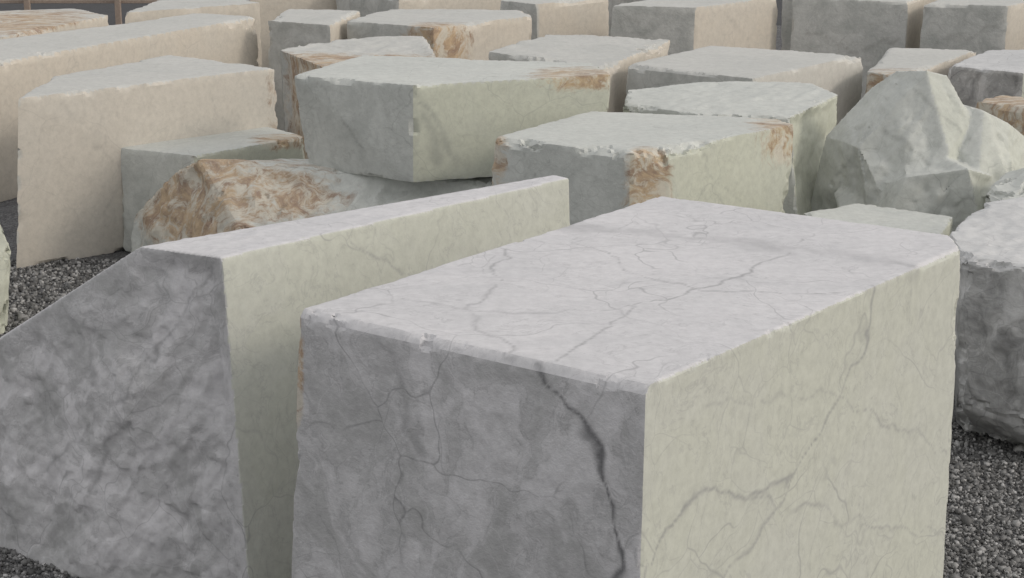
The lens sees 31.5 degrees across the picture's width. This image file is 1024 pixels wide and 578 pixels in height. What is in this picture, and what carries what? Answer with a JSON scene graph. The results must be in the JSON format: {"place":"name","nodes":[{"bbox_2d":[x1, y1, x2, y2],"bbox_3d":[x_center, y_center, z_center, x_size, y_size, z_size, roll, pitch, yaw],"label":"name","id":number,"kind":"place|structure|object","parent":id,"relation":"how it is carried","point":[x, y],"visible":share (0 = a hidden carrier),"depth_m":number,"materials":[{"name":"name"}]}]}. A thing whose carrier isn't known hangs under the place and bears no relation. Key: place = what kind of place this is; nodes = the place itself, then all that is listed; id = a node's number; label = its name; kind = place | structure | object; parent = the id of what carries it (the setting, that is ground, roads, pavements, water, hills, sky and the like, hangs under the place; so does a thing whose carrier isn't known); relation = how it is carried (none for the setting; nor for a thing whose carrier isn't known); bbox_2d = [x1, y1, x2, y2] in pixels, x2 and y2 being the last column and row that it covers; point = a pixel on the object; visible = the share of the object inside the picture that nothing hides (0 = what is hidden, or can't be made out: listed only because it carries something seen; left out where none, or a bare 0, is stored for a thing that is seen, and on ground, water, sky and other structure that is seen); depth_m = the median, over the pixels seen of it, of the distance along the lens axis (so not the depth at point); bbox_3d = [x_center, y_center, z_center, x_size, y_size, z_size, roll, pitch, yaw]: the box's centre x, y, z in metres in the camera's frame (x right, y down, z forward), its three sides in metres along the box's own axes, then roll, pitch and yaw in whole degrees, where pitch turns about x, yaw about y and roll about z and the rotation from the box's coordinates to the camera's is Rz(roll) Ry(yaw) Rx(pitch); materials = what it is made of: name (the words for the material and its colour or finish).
{"place":"outdoors","nodes":[
{"label":"outdoors","id":0,"kind":"place"},
{"bbox_2d":[0,0,781,24],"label":"road","id":1,"kind":"structure","parent":0,"point":[108,9],"depth_m":35.94,"materials":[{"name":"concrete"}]},
{"bbox_2d":[295,55,609,181],"bbox_3d":[-0.526,-1.572,16.514,2.797,0.866,1.759,0,16,0],"label":"marble block","id":2,"kind":"object","parent":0,"point":[412,119],"depth_m":15.92,"materials":[{"name":"white stone"}]},
{"bbox_2d":[0,25,1023,577],"bbox_3d":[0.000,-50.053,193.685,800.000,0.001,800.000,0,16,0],"label":"ground","id":3,"kind":"structure","parent":0,"point":[8,217],"depth_m":16.19,"materials":[{"name":"grey gravel"}]},
{"bbox_2d":[0,225,10,334],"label":"marble boulder","id":4,"kind":"object","parent":3,"relation":"on","point":[5,254],"visible":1,"depth_m":14.77,"materials":[{"name":"beige stone"}]},
{"bbox_2d":[0,9,108,38],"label":"marble block","id":5,"kind":"object","parent":3,"relation":"on","point":[17,23],"depth_m":22.56,"materials":[{"name":"beige stone"}]},
{"bbox_2d":[0,0,157,24],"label":"rail fence","id":6,"kind":"object","parent":3,"relation":"on","point":[117,5],"visible":0.04,"depth_m":32.52,"materials":[{"name":"metal"}]},
{"bbox_2d":[0,13,258,201],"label":"marble block","id":7,"kind":"object","parent":3,"relation":"on","point":[30,63],"depth_m":20.82,"materials":[{"name":"white stone"}]},
{"bbox_2d":[16,55,277,267],"bbox_3d":[-3.767,-1.252,17.682,1.518,1.618,2.732,11,19,35],"label":"marble block","id":8,"kind":"object","parent":3,"relation":"on","point":[77,131],"depth_m":17.13,"materials":[{"name":"beige stone"}]},
{"bbox_2d":[125,0,261,66],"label":"marble block","id":9,"kind":"object","parent":3,"relation":"on","point":[158,9],"depth_m":23.99,"materials":[{"name":"beige stone"}]},
{"bbox_2d":[121,127,304,251],"bbox_3d":[-2.842,-0.919,17.572,1.694,1.037,0.837,-14,21,-40],"label":"marble block","id":10,"kind":"object","parent":3,"relation":"on","point":[148,170],"depth_m":17.21,"materials":[{"name":"grey stone"}]},
{"bbox_2d":[0,175,569,577],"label":"marble block","id":11,"kind":"object","parent":3,"relation":"on","point":[148,409],"depth_m":10.06,"materials":[{"name":"grey stone"}]},
{"bbox_2d":[248,0,336,67],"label":"marble block","id":12,"kind":"object","parent":3,"relation":"on","point":[270,10],"depth_m":26.01,"materials":[{"name":"beige stone"}]},
{"bbox_2d":[131,158,492,252],"bbox_3d":[-1.878,-0.593,16.314,3.441,1.099,1.486,0,16,0],"label":"marble boulder","id":13,"kind":"object","parent":3,"relation":"on","point":[201,197],"visible":0.27,"depth_m":16.17,"materials":[{"name":"brown stone"}]},
{"bbox_2d":[268,9,359,130],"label":"marble block","id":14,"kind":"object","parent":3,"relation":"on","point":[289,28],"depth_m":22.54,"materials":[{"name":"white stone"}]},
{"bbox_2d":[281,36,435,158],"bbox_3d":[-1.685,-1.877,20.079,1.749,1.523,2.643,0,16,0],"label":"marble block","id":15,"kind":"object","parent":3,"relation":"on","point":[299,59],"depth_m":20.10,"materials":[{"name":"white stone"}]},
{"bbox_2d":[336,0,500,16],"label":"marble block","id":16,"kind":"object","parent":3,"relation":"on","point":[364,8],"depth_m":25.47,"materials":[{"name":"beige stone"}]},
{"bbox_2d":[347,9,531,59],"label":"marble block","id":17,"kind":"object","parent":3,"relation":"on","point":[475,34],"depth_m":22.43,"materials":[{"name":"white stone"}]},
{"bbox_2d":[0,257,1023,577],"bbox_3d":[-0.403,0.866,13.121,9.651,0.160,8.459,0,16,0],"label":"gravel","id":18,"kind":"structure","parent":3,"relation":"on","point":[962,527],"depth_m":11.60,"materials":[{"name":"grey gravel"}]},
{"bbox_2d":[500,0,608,39],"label":"marble block","id":19,"kind":"object","parent":3,"relation":"on","point":[570,17],"depth_m":24.49,"materials":[{"name":"beige stone"}]},
{"bbox_2d":[292,196,959,577],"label":"marble block","id":20,"kind":"object","parent":3,"relation":"on","point":[662,386],"depth_m":8.26,"materials":[{"name":"grey stone"}]},
{"bbox_2d":[608,0,643,35],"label":"marble block","id":21,"kind":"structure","parent":3,"relation":"on","point":[612,4],"depth_m":26.77,"materials":[{"name":"grey stone"}]},
{"bbox_2d":[781,0,935,49],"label":"marble block","id":22,"kind":"object","parent":3,"relation":"on","point":[787,14],"depth_m":26.50,"materials":[{"name":"grey stone"}]},
{"bbox_2d":[811,70,1023,231],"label":"marble boulder","id":23,"kind":"object","parent":3,"relation":"on","point":[926,141],"visible":0.59,"depth_m":15.70,"materials":[{"name":"white stone"}]},
{"bbox_2d":[949,197,1023,444],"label":"marble block","id":24,"kind":"object","parent":3,"relation":"on","point":[988,239],"depth_m":11.99,"materials":[{"name":"grey stone"}]},
{"bbox_2d":[985,168,1023,202],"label":"marble boulder","id":25,"kind":"object","parent":3,"relation":"on","point":[1008,185],"visible":0.15,"depth_m":14.64,"materials":[{"name":"grey stone"}]},
{"bbox_2d":[489,34,669,111],"bbox_3d":[0.672,-1.950,20.361,1.574,1.510,2.356,6,17,22],"label":"marble block","id":26,"kind":"object","parent":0,"point":[615,58],"depth_m":19.99,"materials":[{"name":"white stone"}]},
{"bbox_2d":[492,111,792,224],"bbox_3d":[1.137,-0.547,15.203,1.743,1.605,2.104,10,19,33],"label":"marble block","id":27,"kind":"object","parent":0,"point":[605,162],"depth_m":14.60,"materials":[{"name":"grey stone"}]},
{"bbox_2d":[611,0,777,54],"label":"marble block","id":28,"kind":"object","parent":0,"point":[684,25],"depth_m":23.18,"materials":[{"name":"beige stone"}]},
{"bbox_2d":[623,81,837,214],"bbox_3d":[2.046,-1.026,16.961,2.085,1.575,1.988,0,16,0],"label":"marble block","id":29,"kind":"object","parent":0,"point":[808,111],"depth_m":16.52,"materials":[{"name":"white stone"}]},
{"bbox_2d":[626,46,862,124],"bbox_3d":[2.504,-1.736,19.603,1.670,1.507,2.212,12,19,35],"label":"marble block","id":30,"kind":"object","parent":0,"point":[840,76],"depth_m":19.15,"materials":[{"name":"white stone"}]},
{"bbox_2d":[790,0,923,99],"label":"marble block","id":31,"kind":"object","parent":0,"point":[870,33],"depth_m":23.77,"materials":[{"name":"grey stone"}]},
{"bbox_2d":[804,203,952,235],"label":"marble block","id":32,"kind":"object","parent":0,"point":[899,219],"depth_m":14.58,"materials":[{"name":"grey stone"}]},
{"bbox_2d":[865,48,975,93],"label":"marble block","id":33,"kind":"object","parent":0,"point":[894,60],"depth_m":19.97,"materials":[{"name":"white stone"}]},
{"bbox_2d":[920,0,1023,54],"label":"marble block","id":34,"kind":"object","parent":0,"point":[979,26],"depth_m":23.29,"materials":[{"name":"grey stone"}]},
{"bbox_2d":[948,49,1023,107],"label":"marble block","id":35,"kind":"object","parent":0,"point":[975,80],"depth_m":19.20,"materials":[{"name":"white stone"}]},
{"bbox_2d":[976,95,1023,135],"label":"marble block","id":36,"kind":"object","parent":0,"point":[1008,109],"depth_m":17.89,"materials":[{"name":"beige stone"}]}
]}

